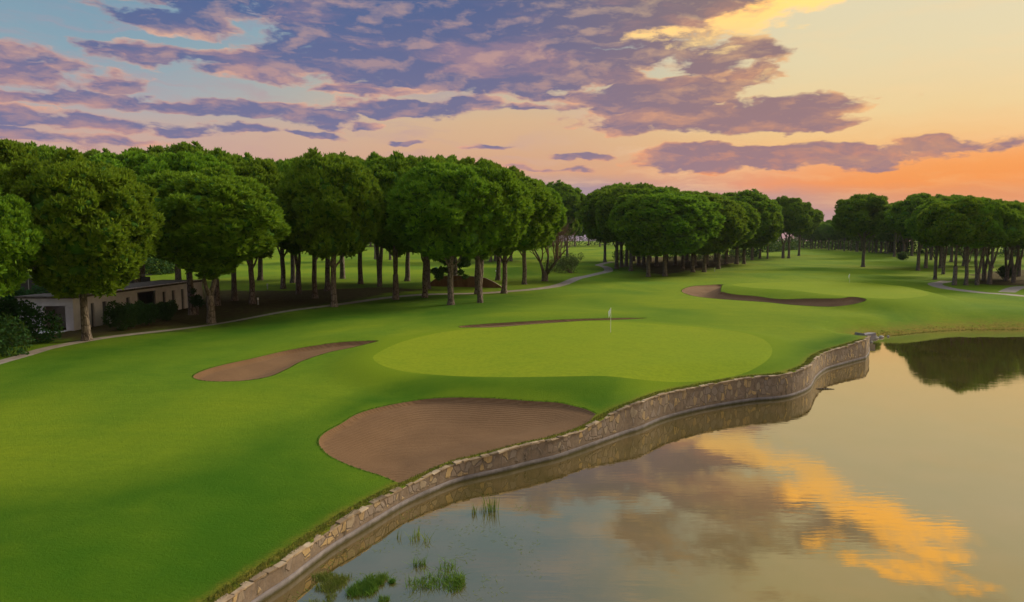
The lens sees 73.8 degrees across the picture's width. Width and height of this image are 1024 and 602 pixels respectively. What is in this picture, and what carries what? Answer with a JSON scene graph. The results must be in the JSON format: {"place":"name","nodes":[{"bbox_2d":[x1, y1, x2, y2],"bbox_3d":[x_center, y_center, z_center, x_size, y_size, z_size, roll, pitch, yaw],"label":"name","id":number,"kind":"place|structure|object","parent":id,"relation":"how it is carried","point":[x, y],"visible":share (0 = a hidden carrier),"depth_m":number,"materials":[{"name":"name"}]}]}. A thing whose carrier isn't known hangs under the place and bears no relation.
{"place":"outdoors","nodes":[
{"label":"outdoors","id":0,"kind":"place"},
{"bbox_2d":[0,262,612,363],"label":"path","id":1,"kind":"structure","parent":0,"point":[607,269],"depth_m":81.89,"materials":[{"name":"concrete"}]},
{"bbox_2d":[342,574,380,597],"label":"water grass","id":2,"kind":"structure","parent":0,"point":[368,587],"depth_m":19.47,"materials":[{"name":"green plant"}]},
{"bbox_2d":[360,570,391,585],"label":"water grass","id":3,"kind":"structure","parent":0,"point":[382,578],"depth_m":20.07,"materials":[{"name":"green plant"}]},
{"bbox_2d":[0,241,1023,601],"bbox_3d":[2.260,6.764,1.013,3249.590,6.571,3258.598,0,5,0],"label":"ground","id":4,"kind":"structure","parent":0,"point":[146,467],"depth_m":38.68,"materials":[{"name":"green plant"}]},
{"bbox_2d":[0,163,14,195],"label":"pine tree","id":5,"kind":"object","parent":4,"relation":"on","point":[6,186],"visible":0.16,"depth_m":52.50,"materials":[{"name":"green plant"}]},
{"bbox_2d":[0,312,35,356],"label":"shrub","id":6,"kind":"object","parent":4,"relation":"on","point":[5,337],"visible":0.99,"depth_m":50.21,"materials":[{"name":"green plant"}]},
{"bbox_2d":[0,185,45,296],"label":"pine tree","id":7,"kind":"object","parent":4,"relation":"on","point":[22,236],"visible":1,"depth_m":48.82,"materials":[{"name":"green plant"}]},
{"bbox_2d":[0,284,49,316],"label":"shrub","id":8,"kind":"object","parent":4,"relation":"on","point":[22,291],"visible":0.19,"depth_m":66.35,"materials":[{"name":"green plant"}]},
{"bbox_2d":[0,139,53,300],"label":"pine tree","id":9,"kind":"object","parent":4,"relation":"on","point":[11,151],"visible":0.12,"depth_m":75.11,"materials":[{"name":"green plant"}]},
{"bbox_2d":[0,297,63,344],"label":"shrub","id":10,"kind":"object","parent":4,"relation":"on","point":[8,307],"visible":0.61,"depth_m":55.58,"materials":[{"name":"green plant"}]},
{"bbox_2d":[24,141,83,161],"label":"pine tree","id":11,"kind":"object","parent":4,"relation":"on","point":[44,151],"depth_m":100.61,"materials":[{"name":"green plant"}]},
{"bbox_2d":[1,277,149,297],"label":"panel fence","id":12,"kind":"object","parent":4,"relation":"on","point":[27,284],"visible":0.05,"depth_m":97.22,"materials":[{"name":"grey metal"}]},
{"bbox_2d":[0,146,165,340],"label":"pine tree","id":13,"kind":"object","parent":4,"relation":"on","point":[102,223],"visible":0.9,"depth_m":53.60,"materials":[{"name":"green plant"}]},
{"bbox_2d":[81,148,109,158],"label":"pine tree","id":14,"kind":"object","parent":4,"relation":"on","point":[87,153],"visible":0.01,"depth_m":135.74,"materials":[{"name":"green plant"}]},
{"bbox_2d":[25,257,174,276],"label":"undergrowth","id":15,"kind":"object","parent":4,"relation":"on","point":[163,267],"visible":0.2,"depth_m":157.65,"materials":[{"name":"green plant"}]},
{"bbox_2d":[14,279,202,333],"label":"concrete building","id":16,"kind":"structure","parent":4,"relation":"on","point":[147,292],"depth_m":68.39,"materials":[{"name":"concrete"}]},
{"bbox_2d":[101,300,138,330],"bbox_3d":[-36.940,1.384,64.460,2.856,3.101,2.923,2,5,19],"label":"shrub","id":17,"kind":"object","parent":4,"relation":"on","point":[124,313],"visible":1,"depth_m":63.84,"materials":[{"name":"green plant"}]},
{"bbox_2d":[87,150,155,282],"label":"pine tree","id":18,"kind":"object","parent":4,"relation":"on","point":[136,161],"visible":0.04,"depth_m":89.21,"materials":[{"name":"green plant"}]},
{"bbox_2d":[132,305,146,326],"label":"shrub","id":19,"kind":"object","parent":4,"relation":"on","point":[140,314],"visible":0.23,"depth_m":66.42,"materials":[{"name":"green plant"}]},
{"bbox_2d":[134,299,159,324],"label":"shrub","id":20,"kind":"object","parent":4,"relation":"on","point":[152,313],"visible":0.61,"depth_m":68.33,"materials":[{"name":"green plant"}]},
{"bbox_2d":[154,299,178,320],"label":"shrub","id":21,"kind":"object","parent":4,"relation":"on","point":[167,310],"visible":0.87,"depth_m":72.04,"materials":[{"name":"green plant"}]},
{"bbox_2d":[127,140,208,279],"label":"pine tree","id":22,"kind":"object","parent":4,"relation":"on","point":[196,146],"visible":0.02,"depth_m":120.92,"materials":[{"name":"green plant"}]},
{"bbox_2d":[137,150,235,314],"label":"pine tree","id":23,"kind":"object","parent":4,"relation":"on","point":[180,161],"visible":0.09,"depth_m":74.45,"materials":[{"name":"green plant"}]},
{"bbox_2d":[189,287,205,314],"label":"shrub","id":24,"kind":"object","parent":4,"relation":"on","point":[197,302],"visible":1,"depth_m":78.03,"materials":[{"name":"green plant"}]},
{"bbox_2d":[136,165,291,323],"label":"pine tree","id":25,"kind":"object","parent":4,"relation":"on","point":[218,221],"visible":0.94,"depth_m":65.44,"materials":[{"name":"green plant"}]},
{"bbox_2d":[193,147,240,305],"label":"pine tree","id":26,"kind":"object","parent":4,"relation":"on","point":[228,158],"depth_m":86.02,"materials":[{"name":"green plant"}]},
{"bbox_2d":[230,152,253,300],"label":"pine tree","id":27,"kind":"object","parent":4,"relation":"on","point":[234,295],"visible":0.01,"depth_m":93.09,"materials":[{"name":"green plant"}]},
{"bbox_2d":[231,156,287,303],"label":"pine tree","id":28,"kind":"object","parent":4,"relation":"on","point":[264,171],"visible":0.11,"depth_m":85.96,"materials":[{"name":"green plant"}]},
{"bbox_2d":[247,157,275,280],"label":"pine tree","id":29,"kind":"object","parent":4,"relation":"on","point":[260,270],"depth_m":136.50,"materials":[{"name":"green plant"}]},
{"bbox_2d":[274,158,287,288],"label":"pine tree","id":30,"kind":"object","parent":4,"relation":"on","point":[283,271],"depth_m":115.76,"materials":[{"name":"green plant"}]},
{"bbox_2d":[191,340,376,381],"bbox_3d":[-16.049,4.359,48.535,5.541,1.108,16.068,2,5,20],"label":"sand bunker","id":31,"kind":"object","parent":4,"relation":"on","point":[262,366],"visible":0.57,"depth_m":48.83},
{"bbox_2d":[274,162,295,282],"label":"pine tree","id":32,"kind":"object","parent":4,"relation":"on","point":[292,275],"depth_m":129.74,"materials":[{"name":"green plant"}]},
{"bbox_2d":[275,157,301,293],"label":"pine tree","id":33,"kind":"object","parent":4,"relation":"on","point":[281,165],"visible":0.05,"depth_m":102.38,"materials":[{"name":"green plant"}]},
{"bbox_2d":[284,152,318,297],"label":"pine tree","id":34,"kind":"object","parent":4,"relation":"on","point":[294,245],"visible":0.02,"depth_m":97.18,"materials":[{"name":"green plant"}]},
{"bbox_2d":[275,146,385,306],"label":"pine tree","id":35,"kind":"object","parent":4,"relation":"on","point":[332,205],"visible":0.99,"depth_m":81.47,"materials":[{"name":"green plant"}]},
{"bbox_2d":[324,154,340,290],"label":"pine tree","id":36,"kind":"object","parent":4,"relation":"on","point":[327,277],"depth_m":109.79,"materials":[{"name":"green plant"}]},
{"bbox_2d":[329,152,345,278],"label":"pine tree","id":37,"kind":"object","parent":4,"relation":"on","point":[342,269],"depth_m":143.81,"materials":[{"name":"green plant"}]},
{"bbox_2d":[340,151,368,283],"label":"pine tree","id":38,"kind":"object","parent":4,"relation":"on","point":[360,270],"visible":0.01,"depth_m":125.23,"materials":[{"name":"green plant"}]},
{"bbox_2d":[353,151,389,286],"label":"pine tree","id":39,"kind":"object","parent":4,"relation":"on","point":[369,162],"visible":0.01,"depth_m":116.97,"materials":[{"name":"green plant"}]},
{"bbox_2d":[362,150,415,299],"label":"pine tree","id":40,"kind":"object","parent":4,"relation":"on","point":[388,173],"visible":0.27,"depth_m":91.76,"materials":[{"name":"green plant"}]},
{"bbox_2d":[385,155,416,280],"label":"pine tree","id":41,"kind":"object","parent":4,"relation":"on","point":[407,269],"depth_m":136.06,"materials":[{"name":"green plant"}]},
{"bbox_2d":[405,155,438,297],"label":"pine tree","id":42,"kind":"object","parent":4,"relation":"on","point":[424,273],"visible":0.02,"depth_m":97.76,"materials":[{"name":"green plant"}]},
{"bbox_2d":[416,154,445,288],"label":"pine tree","id":43,"kind":"object","parent":4,"relation":"on","point":[438,157],"depth_m":115.02,"materials":[{"name":"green plant"}]},
{"bbox_2d":[384,156,505,304],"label":"pine tree","id":44,"kind":"object","parent":4,"relation":"on","point":[430,201],"visible":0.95,"depth_m":82.38,"materials":[{"name":"green plant"}]},
{"bbox_2d":[430,256,471,280],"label":"young pine","id":45,"kind":"object","parent":4,"relation":"on","point":[439,272],"visible":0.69,"depth_m":98.00,"materials":[{"name":"green plant"}]},
{"bbox_2d":[442,154,463,274],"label":"pine tree","id":46,"kind":"object","parent":4,"relation":"on","point":[451,158],"visible":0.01,"depth_m":133.95,"materials":[{"name":"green plant"}]},
{"bbox_2d":[315,396,596,482],"bbox_3d":[-3.168,6.168,33.325,13.129,0.997,9.350,-5,7,-42],"label":"sand bunker","id":47,"kind":"object","parent":4,"relation":"on","point":[400,442],"visible":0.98,"depth_m":33.62},
{"bbox_2d":[430,275,501,287],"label":"board wall","id":48,"kind":"structure","parent":4,"relation":"on","point":[470,282],"depth_m":120.05,"materials":[{"name":"wood"}]},
{"bbox_2d":[452,156,500,293],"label":"pine tree","id":49,"kind":"object","parent":4,"relation":"on","point":[468,160],"visible":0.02,"depth_m":103.74,"materials":[{"name":"green plant"}]},
{"bbox_2d":[452,159,535,302],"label":"pine tree","id":50,"kind":"object","parent":4,"relation":"on","point":[517,209],"visible":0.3,"depth_m":86.69,"materials":[{"name":"green plant"}]},
{"bbox_2d":[368,235,624,245],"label":"undergrowth","id":51,"kind":"object","parent":4,"relation":"on","point":[583,240],"visible":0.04,"depth_m":523.46,"materials":[{"name":"green plant"}]},
{"bbox_2d":[495,162,524,279],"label":"pine tree","id":52,"kind":"object","parent":4,"relation":"on","point":[518,173],"depth_m":135.02,"materials":[{"name":"green plant"}]},
{"bbox_2d":[489,175,561,293],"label":"pine tree","id":53,"kind":"object","parent":4,"relation":"on","point":[540,228],"visible":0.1,"depth_m":104.69,"materials":[{"name":"green plant"}]},
{"bbox_2d":[203,339,862,601],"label":"edge grass","id":54,"kind":"structure","parent":4,"relation":"on","point":[810,359],"depth_m":26.52,"materials":[{"name":"green plant"}]},
{"bbox_2d":[215,335,870,601],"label":"stone retaining wall","id":55,"kind":"structure","parent":4,"relation":"on","point":[300,560],"depth_m":31.04,"materials":[{"name":"stone"}]},
{"bbox_2d":[518,179,568,284],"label":"pine tree","id":56,"kind":"object","parent":4,"relation":"on","point":[561,220],"visible":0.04,"depth_m":123.63,"materials":[{"name":"green plant"}]},
{"bbox_2d":[458,317,642,327],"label":"sand bunker","id":57,"kind":"object","parent":4,"relation":"on","point":[512,323],"visible":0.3,"depth_m":67.22},
{"bbox_2d":[529,216,580,280],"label":"bare tree","id":58,"kind":"object","parent":4,"relation":"on","point":[545,273],"visible":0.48,"depth_m":133.32,"materials":[{"name":"brown plant"}]},
{"bbox_2d":[546,179,586,257],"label":"pine tree","id":59,"kind":"object","parent":4,"relation":"on","point":[571,196],"visible":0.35,"depth_m":233.15,"materials":[{"name":"green plant"}]},
{"bbox_2d":[555,252,583,272],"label":"olive bush","id":60,"kind":"object","parent":4,"relation":"on","point":[564,265],"visible":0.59,"depth_m":163.72,"materials":[{"name":"green plant"}]},
{"bbox_2d":[373,321,771,381],"bbox_3d":[5.451,3.455,52.733,30.142,0.632,26.436,0,5,0],"label":"putting green","id":61,"kind":"object","parent":4,"relation":"on","point":[659,352],"visible":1,"depth_m":48.53,"materials":[{"name":"green plant"}]},
{"bbox_2d":[565,220,582,255],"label":"pine tree","id":62,"kind":"object","parent":4,"relation":"on","point":[579,230],"visible":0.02,"depth_m":265.16,"materials":[{"name":"green plant"}]},
{"bbox_2d":[574,185,619,268],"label":"pine tree","id":63,"kind":"object","parent":4,"relation":"on","point":[585,215],"visible":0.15,"depth_m":180.03,"materials":[{"name":"green plant"}]},
{"bbox_2d":[607,184,632,266],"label":"pine tree","id":64,"kind":"object","parent":4,"relation":"on","point":[621,244],"depth_m":191.88,"materials":[{"name":"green plant"}]},
{"bbox_2d":[594,182,654,270],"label":"pine tree","id":65,"kind":"object","parent":4,"relation":"on","point":[604,204],"visible":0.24,"depth_m":170.15,"materials":[{"name":"green plant"}]},
{"bbox_2d":[608,188,676,276],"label":"pine tree","id":66,"kind":"object","parent":4,"relation":"on","point":[630,215],"visible":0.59,"depth_m":144.79,"materials":[{"name":"green plant"}]},
{"bbox_2d":[654,185,679,265],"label":"pine tree","id":67,"kind":"object","parent":4,"relation":"on","point":[675,189],"visible":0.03,"depth_m":198.70,"materials":[{"name":"green plant"}]},
{"bbox_2d":[616,186,725,275],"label":"pine tree","id":68,"kind":"object","parent":4,"relation":"on","point":[693,223],"visible":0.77,"depth_m":142.75,"materials":[{"name":"green plant"}]},
{"bbox_2d":[612,248,758,259],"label":"undergrowth","id":69,"kind":"object","parent":4,"relation":"on","point":[748,253],"visible":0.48,"depth_m":252.37,"materials":[{"name":"green plant"}]},
{"bbox_2d":[686,194,729,271],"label":"pine tree","id":70,"kind":"object","parent":4,"relation":"on","point":[707,245],"visible":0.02,"depth_m":162.82,"materials":[{"name":"green plant"}]},
{"bbox_2d":[690,195,749,271],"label":"pine tree","id":71,"kind":"object","parent":4,"relation":"on","point":[734,229],"visible":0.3,"depth_m":161.44,"materials":[{"name":"green plant"}]},
{"bbox_2d":[716,200,760,268],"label":"pine tree","id":72,"kind":"object","parent":4,"relation":"on","point":[752,213],"visible":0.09,"depth_m":181.67,"materials":[{"name":"green plant"}]},
{"bbox_2d":[713,188,779,263],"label":"pine tree","id":73,"kind":"object","parent":4,"relation":"on","point":[761,203],"visible":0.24,"depth_m":205.33,"materials":[{"name":"green plant"}]},
{"bbox_2d":[731,210,783,263],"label":"pine tree","id":74,"kind":"object","parent":4,"relation":"on","point":[768,234],"visible":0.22,"depth_m":209.07,"materials":[{"name":"green plant"}]},
{"bbox_2d":[729,236,800,251],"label":"undergrowth","id":75,"kind":"object","parent":4,"relation":"on","point":[775,246],"visible":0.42,"depth_m":328.96,"materials":[{"name":"green plant"}]},
{"bbox_2d":[682,284,865,306],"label":"sand bunker","id":76,"kind":"object","parent":4,"relation":"on","point":[710,291],"visible":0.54,"depth_m":97.01},
{"bbox_2d":[774,196,805,257],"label":"pine tree","id":77,"kind":"object","parent":4,"relation":"on","point":[783,201],"visible":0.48,"depth_m":250.36,"materials":[{"name":"green plant"}]},
{"bbox_2d":[782,199,814,257],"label":"pine tree","id":78,"kind":"object","parent":4,"relation":"on","point":[805,220],"visible":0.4,"depth_m":251.30,"materials":[{"name":"green plant"}]},
{"bbox_2d":[786,208,824,255],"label":"pine tree","id":79,"kind":"object","parent":4,"relation":"on","point":[817,219],"visible":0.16,"depth_m":272.03,"materials":[{"name":"green plant"}]},
{"bbox_2d":[819,222,835,249],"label":"pine tree","id":80,"kind":"object","parent":4,"relation":"on","point":[826,230],"visible":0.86,"depth_m":356.98,"materials":[{"name":"green plant"}]},
{"bbox_2d":[732,282,928,298],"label":"putting green","id":81,"kind":"object","parent":4,"relation":"on","point":[873,290],"visible":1,"depth_m":100.81,"materials":[{"name":"green plant"}]},
{"bbox_2d":[831,193,891,266],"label":"pine tree","id":82,"kind":"object","parent":4,"relation":"on","point":[859,215],"visible":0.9,"depth_m":192.27,"materials":[{"name":"green plant"}]},
{"bbox_2d":[876,232,899,252],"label":"pine tree","id":83,"kind":"object","parent":4,"relation":"on","point":[889,237],"visible":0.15,"depth_m":296.28,"materials":[{"name":"green plant"}]},
{"bbox_2d":[883,203,900,256],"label":"pine tree","id":84,"kind":"object","parent":4,"relation":"on","point":[894,231],"visible":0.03,"depth_m":268.23,"materials":[{"name":"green plant"}]},
{"bbox_2d":[790,237,1023,256],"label":"undergrowth","id":85,"kind":"object","parent":4,"relation":"on","point":[859,246],"visible":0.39,"depth_m":332.36,"materials":[{"name":"green plant"}]},
{"bbox_2d":[884,192,944,270],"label":"pine tree","id":86,"kind":"object","parent":4,"relation":"on","point":[898,214],"visible":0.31,"depth_m":177.24,"materials":[{"name":"green plant"}]},
{"bbox_2d":[904,198,950,279],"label":"pine tree","id":87,"kind":"object","parent":4,"relation":"on","point":[911,224],"visible":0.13,"depth_m":141.01,"materials":[{"name":"green plant"}]},
{"bbox_2d":[854,324,1021,335],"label":"bank grass","id":88,"kind":"structure","parent":4,"relation":"on","point":[942,330],"depth_m":75.41,"materials":[{"name":"green plant"}]},
{"bbox_2d":[926,196,959,273],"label":"pine tree","id":89,"kind":"object","parent":4,"relation":"on","point":[946,198],"visible":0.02,"depth_m":158.99,"materials":[{"name":"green plant"}]},
{"bbox_2d":[934,194,962,267],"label":"pine tree","id":90,"kind":"object","parent":4,"relation":"on","point":[940,248],"depth_m":193.56,"materials":[{"name":"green plant"}]},
{"bbox_2d":[916,196,1001,284],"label":"pine tree","id":91,"kind":"object","parent":4,"relation":"on","point":[938,223],"visible":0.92,"depth_m":118.08,"materials":[{"name":"green plant"}]},
{"bbox_2d":[947,196,1003,284],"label":"pine tree","id":92,"kind":"object","parent":4,"relation":"on","point":[994,227],"visible":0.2,"depth_m":118.13,"materials":[{"name":"green plant"}]},
{"bbox_2d":[946,198,1023,284],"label":"pine tree","id":93,"kind":"object","parent":4,"relation":"on","point":[1012,220],"visible":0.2,"depth_m":117.51,"materials":[{"name":"green plant"}]},
{"bbox_2d":[982,198,1006,279],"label":"pine tree","id":94,"kind":"object","parent":4,"relation":"on","point":[984,265],"depth_m":136.85,"materials":[{"name":"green plant"}]},
{"bbox_2d":[985,200,1023,283],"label":"pine tree","id":95,"kind":"object","parent":4,"relation":"on","point":[1019,206],"visible":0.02,"depth_m":126.77,"materials":[{"name":"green plant"}]},
{"bbox_2d":[995,264,1017,279],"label":"shrub","id":96,"kind":"object","parent":4,"relation":"on","point":[1001,269],"visible":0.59,"depth_m":136.58,"materials":[{"name":"green plant"}]},
{"bbox_2d":[1004,201,1021,280],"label":"pine tree","id":97,"kind":"object","parent":4,"relation":"on","point":[1007,268],"visible":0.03,"depth_m":135.05,"materials":[{"name":"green plant"}]},
{"bbox_2d":[1004,202,1023,282],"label":"pine tree","id":98,"kind":"object","parent":4,"relation":"on","point":[1013,277],"visible":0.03,"depth_m":129.91,"materials":[{"name":"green plant"}]},
{"bbox_2d":[0,0,1023,240],"label":"sky","id":99,"kind":"structure","parent":0,"point":[821,103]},
{"bbox_2d":[262,329,1023,601],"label":"water","id":100,"kind":"structure","parent":0,"point":[890,468],"depth_m":25.45,"materials":[{"name":"liquid"}]},
{"bbox_2d":[310,570,353,592],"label":"water grass","id":101,"kind":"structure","parent":100,"relation":"in","point":[334,582],"depth_m":19.94,"materials":[{"name":"green plant"}]},
{"bbox_2d":[284,505,539,601],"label":"floating weed","id":102,"kind":"object","parent":100,"relation":"on","point":[439,561],"visible":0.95,"depth_m":21.31,"materials":[{"name":"green plant"}]},
{"bbox_2d":[404,554,473,589],"bbox_3d":[-2.162,8.096,20.308,2.065,0.312,2.059,0,5,0],"label":"water weed","id":103,"kind":"object","parent":100,"relation":"in","point":[429,582],"visible":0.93,"depth_m":20.02,"materials":[{"name":"green plant"}]},
{"bbox_2d":[442,574,466,592],"bbox_3d":[-1.637,8.176,19.731,0.820,0.258,1.083,0,5,0],"label":"water weed","id":104,"kind":"object","parent":100,"relation":"in","point":[458,582],"visible":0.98,"depth_m":19.72,"materials":[{"name":"green plant"}]},
{"bbox_2d":[928,281,1023,295],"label":"path","id":105,"kind":"structure","parent":0,"point":[938,284],"depth_m":116.67,"materials":[{"name":"concrete"}]},
{"bbox_2d":[998,286,1023,291],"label":"path","id":106,"kind":"structure","parent":0,"point":[1013,289],"depth_m":112.42,"materials":[{"name":"concrete"}]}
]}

